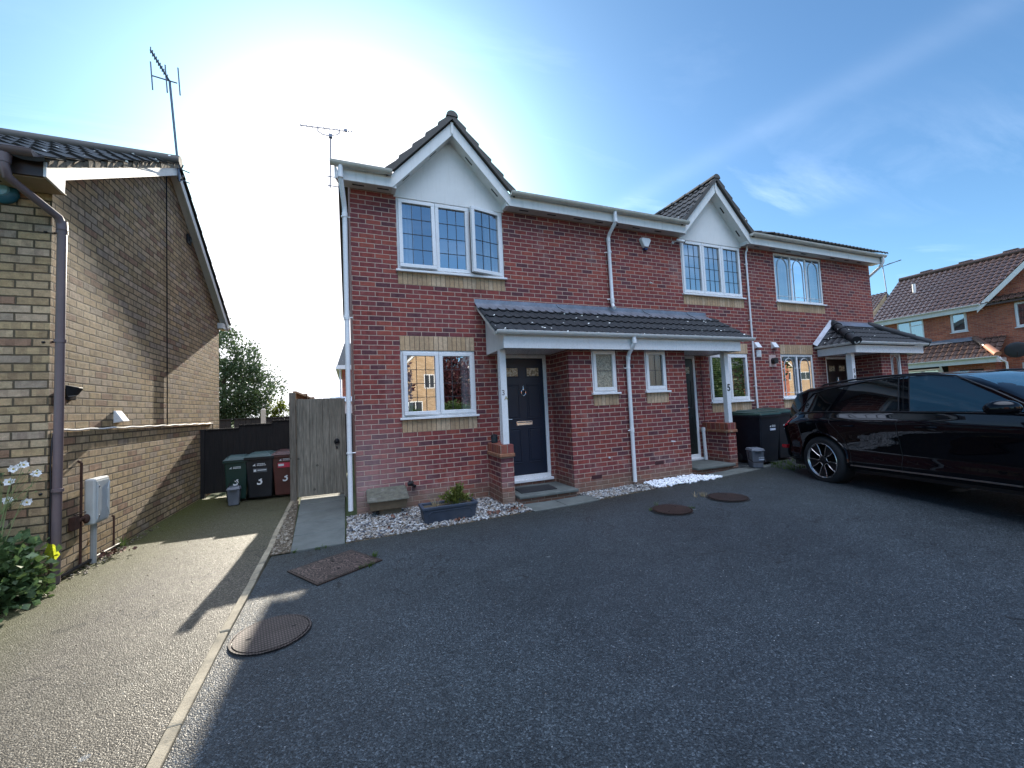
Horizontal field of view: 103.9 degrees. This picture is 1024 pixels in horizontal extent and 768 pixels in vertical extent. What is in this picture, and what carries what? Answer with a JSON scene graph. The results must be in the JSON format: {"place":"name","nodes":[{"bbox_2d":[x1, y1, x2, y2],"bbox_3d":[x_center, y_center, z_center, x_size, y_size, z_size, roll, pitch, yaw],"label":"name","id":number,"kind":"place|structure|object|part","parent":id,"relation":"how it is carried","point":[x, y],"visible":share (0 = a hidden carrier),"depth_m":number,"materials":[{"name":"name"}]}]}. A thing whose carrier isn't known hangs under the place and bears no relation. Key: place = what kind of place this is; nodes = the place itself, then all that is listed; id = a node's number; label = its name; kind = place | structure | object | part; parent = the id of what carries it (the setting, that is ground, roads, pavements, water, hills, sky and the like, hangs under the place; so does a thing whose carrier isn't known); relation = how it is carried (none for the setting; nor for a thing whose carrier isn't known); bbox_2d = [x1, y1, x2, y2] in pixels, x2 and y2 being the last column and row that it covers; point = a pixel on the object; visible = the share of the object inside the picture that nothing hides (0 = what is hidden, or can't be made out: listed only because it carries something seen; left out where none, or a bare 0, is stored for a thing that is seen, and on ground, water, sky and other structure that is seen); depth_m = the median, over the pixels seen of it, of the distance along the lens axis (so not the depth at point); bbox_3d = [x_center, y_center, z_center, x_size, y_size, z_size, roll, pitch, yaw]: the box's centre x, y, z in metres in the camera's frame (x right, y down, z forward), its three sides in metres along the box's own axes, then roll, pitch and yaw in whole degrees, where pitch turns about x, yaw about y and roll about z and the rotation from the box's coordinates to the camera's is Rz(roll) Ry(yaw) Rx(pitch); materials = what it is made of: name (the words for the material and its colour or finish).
{"place":"outdoors","nodes":[
{"label":"outdoors","id":0,"kind":"place"},
{"bbox_2d":[145,425,356,767],"bbox_3d":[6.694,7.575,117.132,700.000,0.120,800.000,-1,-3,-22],"label":"ground","id":1,"kind":"structure","parent":0,"point":[349,513],"depth_m":6.72,"materials":[{"name":"grey concrete"}]},
{"bbox_2d":[0,128,230,586],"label":"detached house","id":2,"kind":"structure","parent":1,"relation":"on","point":[112,304],"depth_m":4.74,"materials":[{"name":"brick"}]},
{"bbox_2d":[0,185,19,203],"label":"alarm box","id":3,"kind":"object","parent":2,"relation":"attached to","point":[9,195],"visible":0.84,"depth_m":3.81,"materials":[{"name":"teal plastic"}]},
{"bbox_2d":[65,385,83,399],"bbox_3d":[-4.528,0.090,4.134,0.088,0.148,0.165,-1,-3,-22],"label":"wall light","id":4,"kind":"object","parent":2,"relation":"attached to","point":[72,392],"visible":1,"depth_m":4.12,"materials":[{"name":"black plastic"}]},
{"bbox_2d":[150,47,189,183],"bbox_3d":[-5.466,-4.315,6.419,0.511,1.892,0.674,0,-4,-42],"label":"aerial","id":5,"kind":"object","parent":2,"relation":"attached to","point":[172,108],"visible":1,"depth_m":6.59,"materials":[{"name":"metal"}]},
{"bbox_2d":[0,494,289,767],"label":"neighbour drive","id":6,"kind":"structure","parent":1,"relation":"on","point":[46,721],"depth_m":2.81,"materials":[{"name":"gravel"}]},
{"bbox_2d":[0,461,63,622],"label":"flowering plant","id":7,"kind":"object","parent":6,"relation":"on","point":[20,579],"visible":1,"depth_m":3.47,"materials":[{"name":"green plant"}]},
{"bbox_2d":[84,476,109,563],"bbox_3d":[-4.575,1.500,4.426,0.117,0.930,0.280,-1,-3,-22],"label":"meter cabinet","id":8,"kind":"object","parent":6,"relation":"on","point":[97,499],"visible":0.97,"depth_m":4.35,"materials":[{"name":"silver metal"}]},
{"bbox_3d":[-4.544,1.280,4.454,0.016,0.430,0.240,-1,-3,-22],"label":"cabinet door","id":9,"kind":"part","parent":8,"relation":"part of","materials":[{"name":"white plastic"}]},
{"bbox_2d":[61,526,158,579],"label":"gravel","id":10,"kind":"structure","parent":6,"relation":"on","point":[88,566],"depth_m":4.43,"materials":[{"name":"beige gravel"}]},
{"bbox_2d":[115,533,128,546],"bbox_3d":[-4.766,1.901,4.901,0.176,0.160,0.171,0,-4,-43],"label":"weed","id":11,"kind":"object","parent":6,"relation":"on","point":[121,543],"visible":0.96,"depth_m":4.88,"materials":[{"name":"green plant"}]},
{"bbox_2d":[8,508,277,767],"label":"grit","id":12,"kind":"object","parent":6,"relation":"on","point":[136,616],"visible":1,"depth_m":3.27,"materials":[{"name":"gravel"}]},
{"bbox_2d":[226,479,241,505],"bbox_3d":[-4.818,1.867,6.940,0.221,0.455,0.266,-1,-4,-28],"label":"food caddy","id":13,"kind":"object","parent":6,"relation":"on","point":[233,494],"visible":1,"depth_m":6.88,"materials":[{"name":"grey plastic"}]},
{"bbox_2d":[222,454,248,500],"bbox_3d":[-5.017,1.711,7.332,0.385,0.823,0.502,-1,-3,-26],"label":"wheelie bin","id":14,"kind":"object","parent":6,"relation":"on","point":[235,467],"visible":0.77,"depth_m":7.17,"materials":[{"name":"green plastic"}]},
{"bbox_2d":[244,450,275,497],"bbox_3d":[-4.653,1.688,7.481,0.482,0.853,0.539,-1,-3,-19],"label":"wheelie bin","id":15,"kind":"object","parent":6,"relation":"on","point":[260,473],"visible":0.9,"depth_m":7.28,"materials":[{"name":"black plastic"}]},
{"bbox_2d":[271,449,289,495],"bbox_3d":[-4.261,1.673,7.619,0.463,0.863,0.539,-2,-3,-18],"label":"wheelie bin","id":16,"kind":"object","parent":6,"relation":"on","point":[281,465],"visible":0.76,"depth_m":7.40,"materials":[{"name":"brown plastic"}]},
{"bbox_2d":[97,505,522,557],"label":"fallen leaves","id":17,"kind":"object","parent":6,"relation":"on","point":[135,547],"visible":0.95,"depth_m":4.99,"materials":[{"name":"brown plant"}]},
{"bbox_2d":[146,501,293,767],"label":"kerb","id":18,"kind":"structure","parent":1,"relation":"on","point":[164,746],"depth_m":2.38,"materials":[{"name":"concrete"}]},
{"bbox_2d":[200,419,289,498],"bbox_3d":[-5.173,1.508,8.032,1.758,1.522,0.080,-1,-3,-22],"label":"fence","id":19,"kind":"object","parent":1,"relation":"on","point":[218,447],"visible":0.47,"depth_m":7.89,"materials":[{"name":"black wood"}]},
{"bbox_2d":[219,317,288,427],"bbox_3d":[-10.052,0.189,13.953,3.854,5.040,3.613,-4,-3,22],"label":"tree","id":20,"kind":"object","parent":1,"relation":"on","point":[250,373],"visible":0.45,"depth_m":13.74,"materials":[{"name":"green plant"}]},
{"bbox_2d":[261,408,265,424],"bbox_3d":[-7.051,1.616,11.373,0.130,1.840,0.100,-1,-3,-22],"label":"concrete post","id":21,"kind":"object","parent":1,"relation":"on","point":[263,415],"visible":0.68,"depth_m":11.38,"materials":[{"name":"grey concrete"}]},
{"bbox_2d":[266,396,288,416],"bbox_3d":[-8.595,1.577,15.255,2.170,2.281,2.000,-1,-3,-22],"label":"shrub","id":22,"kind":"object","parent":1,"relation":"on","point":[280,406],"visible":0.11,"depth_m":14.82,"materials":[{"name":"green plant"}]},
{"bbox_2d":[269,500,298,555],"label":"gravel","id":23,"kind":"structure","parent":1,"relation":"on","point":[284,547],"depth_m":4.98,"materials":[{"name":"grey gravel"}]},
{"bbox_2d":[219,413,352,455],"bbox_3d":[-7.731,1.770,12.725,9.440,1.440,0.070,-1,-3,-22],"label":"fence","id":24,"kind":"object","parent":1,"relation":"on","point":[224,423],"visible":0.06,"depth_m":12.57,"materials":[{"name":"black wood"}]},
{"bbox_2d":[289,393,297,500],"bbox_3d":[-3.849,1.155,7.047,0.100,2.000,0.100,-1,-3,-22],"label":"gate post","id":25,"kind":"object","parent":1,"relation":"on","point":[293,446],"visible":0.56,"depth_m":7.01,"materials":[{"name":"grey wood"}]},
{"bbox_2d":[296,398,343,496],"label":"garden gate","id":26,"kind":"structure","parent":25,"relation":"attached to","point":[319,448],"depth_m":7.23,"materials":[{"name":"grey wood"}]},
{"bbox_2d":[293,391,314,495],"bbox_3d":[-4.933,1.319,9.794,0.080,2.070,5.695,-1,-3,-22],"label":"fence","id":27,"kind":"object","parent":1,"relation":"on","point":[299,395],"visible":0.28,"depth_m":8.15,"materials":[{"name":"wood"}]},
{"bbox_2d":[342,398,346,496],"bbox_3d":[-3.100,1.201,7.405,0.055,1.880,0.070,-1,-3,-22],"label":"gate post","id":28,"kind":"object","parent":1,"relation":"on","point":[344,449],"visible":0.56,"depth_m":7.38,"materials":[{"name":"grey wood"}]},
{"bbox_2d":[329,110,663,514],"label":"terraced house","id":29,"kind":"structure","parent":1,"relation":"on","point":[441,228],"depth_m":6.65,"materials":[{"name":"red brick"}]},
{"bbox_2d":[300,124,354,187],"bbox_3d":[-4.492,-5.567,9.796,1.235,1.569,0.110,-2,-3,-17],"label":"aerial","id":30,"kind":"object","parent":29,"relation":"attached to","point":[330,138],"visible":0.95,"depth_m":9.81,"materials":[{"name":"metal"}]},
{"bbox_2d":[407,481,415,487],"bbox_3d":[-1.524,1.530,6.098,0.135,0.120,0.111,-1,-3,-22],"label":"outdoor tap","id":31,"kind":"object","parent":29,"relation":"attached to","point":[410,483],"visible":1,"depth_m":6.07,"materials":[{"name":"black metal"}]},
{"bbox_2d":[400,351,479,419],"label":"window","id":32,"kind":"structure","parent":29,"relation":"in","point":[434,384],"depth_m":6.64,"materials":[{"name":"white plastic"}]},
{"bbox_2d":[396,197,506,279],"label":"window","id":33,"kind":"structure","parent":29,"relation":"in","point":[433,238],"depth_m":6.95,"materials":[{"name":"white plastic"}]},
{"bbox_2d":[497,355,553,483],"bbox_3d":[0.227,0.582,6.946,0.950,2.195,0.130,-1,-3,-22],"label":"door","id":34,"kind":"structure","parent":29,"relation":"in","point":[528,420],"depth_m":6.98,"materials":[{"name":"black plastic"}]},
{"bbox_2d":[515,484,556,493],"bbox_3d":[0.380,1.693,6.484,0.659,0.012,0.410,-1,-3,-22],"label":"doormat","id":35,"kind":"object","parent":29,"relation":"on","point":[529,489],"visible":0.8,"depth_m":6.44,"materials":[{"name":"rubber"}]},
{"bbox_2d":[588,337,627,394],"bbox_3d":[1.523,-0.040,7.042,1.310,1.600,0.505,-1,-3,-22],"label":"window","id":36,"kind":"structure","parent":29,"relation":"in","point":[604,377],"depth_m":6.89,"materials":[{"name":"white plastic"}]},
{"bbox_2d":[474,299,755,504],"bbox_3d":[2.139,0.186,7.238,5.450,3.415,0.974,-1,-3,-22],"label":"porch canopy","id":37,"kind":"object","parent":29,"relation":"attached to","point":[532,327],"visible":0.98,"depth_m":6.91,"materials":[{"name":"grey tile"}]},
{"bbox_2d":[491,432,497,442],"bbox_3d":[-0.288,0.876,6.528,0.111,0.165,0.111,1,-4,-45],"label":"candle lantern","id":38,"kind":"object","parent":37,"relation":"on","point":[494,438],"visible":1,"depth_m":6.48,"materials":[{"name":"black glass"}]},
{"bbox_2d":[599,174,772,483],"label":"terraced house","id":39,"kind":"structure","parent":1,"relation":"on","point":[710,267],"depth_m":8.44,"materials":[{"name":"red brick"}]},
{"bbox_2d":[639,237,650,250],"bbox_3d":[2.713,-2.844,8.141,0.273,0.257,0.071,-1,-3,-22],"label":"alarm box","id":40,"kind":"object","parent":39,"relation":"attached to","point":[644,242],"visible":1,"depth_m":8.11,"materials":[{"name":"white plastic"}]},
{"bbox_2d":[644,339,671,392],"bbox_3d":[2.556,-0.063,7.461,1.300,1.600,0.505,-1,-3,-22],"label":"window","id":41,"kind":"structure","parent":39,"relation":"in","point":[655,364],"depth_m":7.30,"materials":[{"name":"white plastic"}]},
{"bbox_2d":[672,239,685,243],"bbox_3d":[3.498,-2.998,8.409,0.275,0.107,0.096,-3,-3,16],"label":"security camera","id":42,"kind":"object","parent":39,"relation":"attached to","point":[680,240],"visible":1,"depth_m":8.38,"materials":[{"name":"white plastic"}]},
{"bbox_2d":[685,356,703,460],"bbox_3d":[3.510,0.497,8.279,0.920,2.175,0.130,-1,-3,-22],"label":"door","id":43,"kind":"structure","parent":39,"relation":"in","point":[689,360],"depth_m":8.40,"materials":[{"name":"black plastic"}]},
{"bbox_2d":[680,241,746,299],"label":"window","id":44,"kind":"structure","parent":39,"relation":"in","point":[708,270],"depth_m":8.95,"materials":[{"name":"white plastic"}]},
{"bbox_2d":[708,354,753,403],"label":"window","id":45,"kind":"structure","parent":39,"relation":"in","point":[737,363],"depth_m":9.03,"materials":[{"name":"white plastic"}]},
{"bbox_2d":[748,231,908,409],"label":"terraced house","id":46,"kind":"structure","parent":1,"relation":"on","point":[812,288],"depth_m":10.03,"materials":[{"name":"red brick"}]},
{"bbox_2d":[780,354,814,399],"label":"window","id":47,"kind":"structure","parent":46,"relation":"in","point":[797,369],"depth_m":9.88,"materials":[{"name":"white plastic"}]},
{"bbox_2d":[773,253,826,305],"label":"window","id":48,"kind":"structure","parent":46,"relation":"in","point":[797,279],"depth_m":9.97,"materials":[{"name":"white plastic"}]},
{"bbox_2d":[825,357,847,384],"bbox_3d":[8.397,0.350,10.288,0.950,2.100,0.086,-1,-3,-22],"label":"door","id":49,"kind":"structure","parent":46,"relation":"in","point":[836,368],"depth_m":10.31,"materials":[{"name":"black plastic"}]},
{"bbox_2d":[813,320,931,381],"bbox_3d":[9.198,-0.096,10.110,3.287,3.217,1.040,-1,-3,-22],"label":"porch canopy","id":50,"kind":"object","parent":46,"relation":"attached to","point":[834,334],"visible":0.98,"depth_m":9.88,"materials":[{"name":"grey tile"}]},
{"bbox_2d":[868,344,902,374],"bbox_3d":[9.736,-0.227,10.374,1.280,1.600,0.505,-1,-3,-22],"label":"window","id":51,"kind":"structure","parent":46,"relation":"in","point":[895,357],"depth_m":10.25,"materials":[{"name":"white plastic"}]},
{"bbox_2d":[871,292,888,317],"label":"distant house","id":52,"kind":"structure","parent":1,"relation":"on","point":[878,300],"depth_m":30.36,"materials":[{"name":"tile"}]},
{"bbox_2d":[882,260,900,297],"bbox_3d":[28.611,-7.851,30.308,0.407,2.693,1.506,-1,-3,-22],"label":"aerial","id":53,"kind":"object","parent":52,"relation":"attached to","point":[884,275],"visible":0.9,"depth_m":30.55,"materials":[{"name":"metal"}]},
{"bbox_2d":[873,248,1023,372],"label":"brick house","id":54,"kind":"structure","parent":1,"relation":"on","point":[967,315],"depth_m":18.59,"materials":[{"name":"orange brick"}]},
{"bbox_2d":[897,320,924,336],"bbox_3d":[20.036,-2.686,20.090,0.191,1.016,1.016,-1,-3,-22],"label":"window","id":55,"kind":"structure","parent":54,"relation":"in","point":[905,327],"depth_m":20.05,"materials":[{"name":"glass"}]},
{"bbox_2d":[908,366,948,372],"bbox_3d":[19.856,0.572,19.563,0.455,3.000,2.700,-1,-3,-22],"label":"porch window","id":56,"kind":"structure","parent":54,"relation":"in","point":[945,368],"depth_m":19.21,"materials":[{"name":"white plastic"}]},
{"bbox_2d":[950,313,968,333],"bbox_3d":[20.649,-2.840,18.484,0.259,0.960,0.610,-1,-3,-22],"label":"window","id":57,"kind":"structure","parent":54,"relation":"in","point":[958,322],"depth_m":18.55,"materials":[{"name":"white plastic"}]},
{"bbox_2d":[960,368,983,370],"bbox_3d":[20.418,0.391,17.642,0.050,2.300,0.900,-1,-3,-22],"label":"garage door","id":58,"kind":"structure","parent":54,"relation":"in","point":[982,368],"depth_m":17.69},
{"bbox_2d":[1004,342,1023,357],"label":"satellite dish","id":59,"kind":"object","parent":54,"relation":"attached to","point":[1014,349],"visible":1,"depth_m":16.64,"materials":[{"name":"black metal"}]},
{"bbox_2d":[1014,301,1023,327],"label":"window","id":60,"kind":"structure","parent":54,"relation":"in","point":[1018,306],"depth_m":16.84,"materials":[{"name":"white plastic"}]},
{"bbox_2d":[291,492,344,552],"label":"path","id":61,"kind":"structure","parent":0,"point":[320,520],"depth_m":5.47,"materials":[{"name":"grey concrete"}]},
{"bbox_2d":[326,396,351,413],"bbox_3d":[-7.222,1.677,17.840,2.670,2.240,2.100,-1,-3,-22],"label":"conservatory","id":62,"kind":"object","parent":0,"point":[345,402],"visible":0.14,"depth_m":17.17,"materials":[{"name":"white plastic"}]},
{"bbox_2d":[336,343,351,396],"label":"distant house","id":63,"kind":"structure","parent":0,"point":[340,369],"depth_m":20.68,"materials":[{"name":"white brick"}]},
{"bbox_2d":[0,0,1023,417],"label":"sky","id":64,"kind":"structure","parent":0,"point":[894,127],"materials":[{"name":"blue"}]},
{"bbox_2d":[524,495,602,511],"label":"path","id":65,"kind":"structure","parent":0,"point":[558,503],"depth_m":5.98,"materials":[{"name":"grey concrete"}]},
{"bbox_2d":[163,457,1023,767],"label":"driveway","id":66,"kind":"structure","parent":0,"point":[833,625],"depth_m":2.47,"materials":[{"name":"grey asphalt"}]},
{"bbox_2d":[227,614,311,656],"bbox_3d":[-1.652,1.713,2.754,0.502,0.014,0.502,0,-4,-34],"label":"manhole cover","id":67,"kind":"object","parent":66,"relation":"on","point":[269,634],"visible":1,"depth_m":2.72,"materials":[{"name":"metal"}]},
{"bbox_2d":[292,544,328,552],"bbox_3d":[-2.241,1.822,4.440,0.389,0.040,0.111,-1,-3,-22],"label":"weed","id":68,"kind":"object","parent":66,"relation":"on","point":[314,548],"visible":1,"depth_m":4.45,"materials":[{"name":"green plant"}]},
{"bbox_2d":[287,549,381,585],"bbox_3d":[-1.728,1.781,3.929,0.570,0.012,0.660,-5,-4,37],"label":"manhole cover","id":69,"kind":"object","parent":66,"relation":"on","point":[323,571],"visible":1,"depth_m":3.88,"materials":[{"name":"metal"}]},
{"bbox_2d":[346,497,532,542],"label":"gravel","id":70,"kind":"structure","parent":66,"relation":"on","point":[413,519],"depth_m":5.38,"materials":[{"name":"grey gravel"}]},
{"bbox_2d":[366,485,408,514],"bbox_3d":[-1.809,1.723,5.829,0.576,0.389,0.355,-1,-3,-22],"label":"meter box","id":71,"kind":"object","parent":70,"relation":"on","point":[387,500],"visible":0.88,"depth_m":5.76,"materials":[{"name":"beige stone"}]},
{"bbox_2d":[418,497,477,524],"bbox_3d":[-0.867,1.724,5.448,0.753,0.222,0.333,-1,-3,-22],"label":"planter","id":72,"kind":"object","parent":70,"relation":"on","point":[441,511],"visible":0.83,"depth_m":5.33,"materials":[{"name":"plastic"}]},
{"bbox_2d":[428,496,441,506],"bbox_3d":[-1.036,1.577,5.398,0.201,0.171,0.134,-1,-3,-22],"label":"dry plant","id":73,"kind":"object","parent":72,"relation":"on","point":[435,502],"visible":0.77,"depth_m":5.39,"materials":[{"name":"plant"}]},
{"bbox_2d":[438,480,472,503],"bbox_3d":[-0.774,1.498,5.504,0.389,0.315,0.351,-4,-3,20],"label":"shrub","id":74,"kind":"object","parent":72,"relation":"in","point":[456,494],"visible":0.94,"depth_m":5.46,"materials":[{"name":"green plant"}]},
{"bbox_2d":[597,479,710,499],"bbox_3d":[2.409,1.722,6.793,2.530,0.056,0.530,-1,-3,-22],"label":"gravel bed","id":75,"kind":"object","parent":66,"relation":"on","point":[642,491],"visible":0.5,"depth_m":6.44,"materials":[{"name":"grey gravel"}]},
{"bbox_2d":[580,483,657,498],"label":"gravel","id":76,"kind":"structure","parent":75,"relation":"on","point":[620,490],"depth_m":6.51,"materials":[{"name":"grey gravel"}]},
{"bbox_2d":[651,504,693,515],"bbox_3d":[2.127,1.664,5.316,0.566,0.014,0.566,-5,-4,38],"label":"manhole cover","id":77,"kind":"object","parent":66,"relation":"on","point":[673,510],"visible":1,"depth_m":5.27,"materials":[{"name":"brown metal"}]},
{"bbox_2d":[705,493,750,502],"bbox_3d":[3.097,1.621,5.744,0.586,0.014,0.586,-4,-3,18],"label":"manhole cover","id":78,"kind":"object","parent":66,"relation":"on","point":[729,497],"visible":1,"depth_m":5.70,"materials":[{"name":"brown metal"}]},
{"bbox_2d":[732,410,780,461],"bbox_3d":[5.046,1.079,8.331,0.618,1.082,0.797,-1,-3,-22],"label":"wheelie bin","id":79,"kind":"object","parent":66,"relation":"on","point":[758,428],"visible":0.75,"depth_m":8.08,"materials":[{"name":"black plastic"}]},
{"bbox_2d":[750,407,789,457],"bbox_3d":[5.666,1.054,8.669,0.618,1.082,0.797,-2,-3,-18],"label":"wheelie bin","id":80,"kind":"object","parent":66,"relation":"on","point":[784,417],"visible":0.24,"depth_m":8.31,"materials":[{"name":"black plastic"}]},
{"bbox_2d":[764,459,806,470],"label":"grass","id":81,"kind":"structure","parent":66,"relation":"on","point":[778,466],"depth_m":7.68,"materials":[{"name":"green plant"}]},
{"bbox_2d":[782,368,1023,495],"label":"parked car","id":82,"kind":"object","parent":66,"relation":"on","point":[961,428],"visible":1,"depth_m":5.02,"materials":[{"name":"black paint"}]},
{"bbox_3d":[5.018,0.271,6.544,0.116,0.355,0.820,-2,-5,-5],"label":"quarter window","id":83,"kind":"part","parent":82,"relation":"part of","materials":[{"name":"black glass"}]},
{"bbox_3d":[5.093,0.174,5.778,0.114,0.452,1.000,-2,-3,-6],"label":"rear door window","id":84,"kind":"part","parent":82,"relation":"part of","materials":[{"name":"black glass"}]},
{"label":"front door window","id":85,"kind":"part","parent":82,"relation":"part of","materials":[{"name":"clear glass"}]},
{"bbox_2d":[949,488,976,491],"bbox_3d":[6.020,1.417,5.351,0.444,0.004,0.166,-1,-3,-22],"label":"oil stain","id":86,"kind":"object","parent":66,"relation":"on","point":[958,490],"visible":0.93,"depth_m":5.35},
{"bbox_2d":[643,474,722,487],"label":"gravel","id":87,"kind":"structure","parent":0,"point":[680,479],"depth_m":6.95,"materials":[{"name":"white gravel"}]},
{"bbox_2d":[705,465,770,476],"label":"path","id":88,"kind":"structure","parent":0,"point":[746,468],"depth_m":7.46,"materials":[{"name":"grey concrete"}]},
{"bbox_2d":[745,447,765,467],"bbox_3d":[4.673,1.412,7.676,0.300,0.377,0.308,-3,-3,6],"label":"food caddy","id":89,"kind":"object","parent":88,"relation":"on","point":[755,457],"visible":1,"depth_m":7.59,"materials":[{"name":"grey plastic"}]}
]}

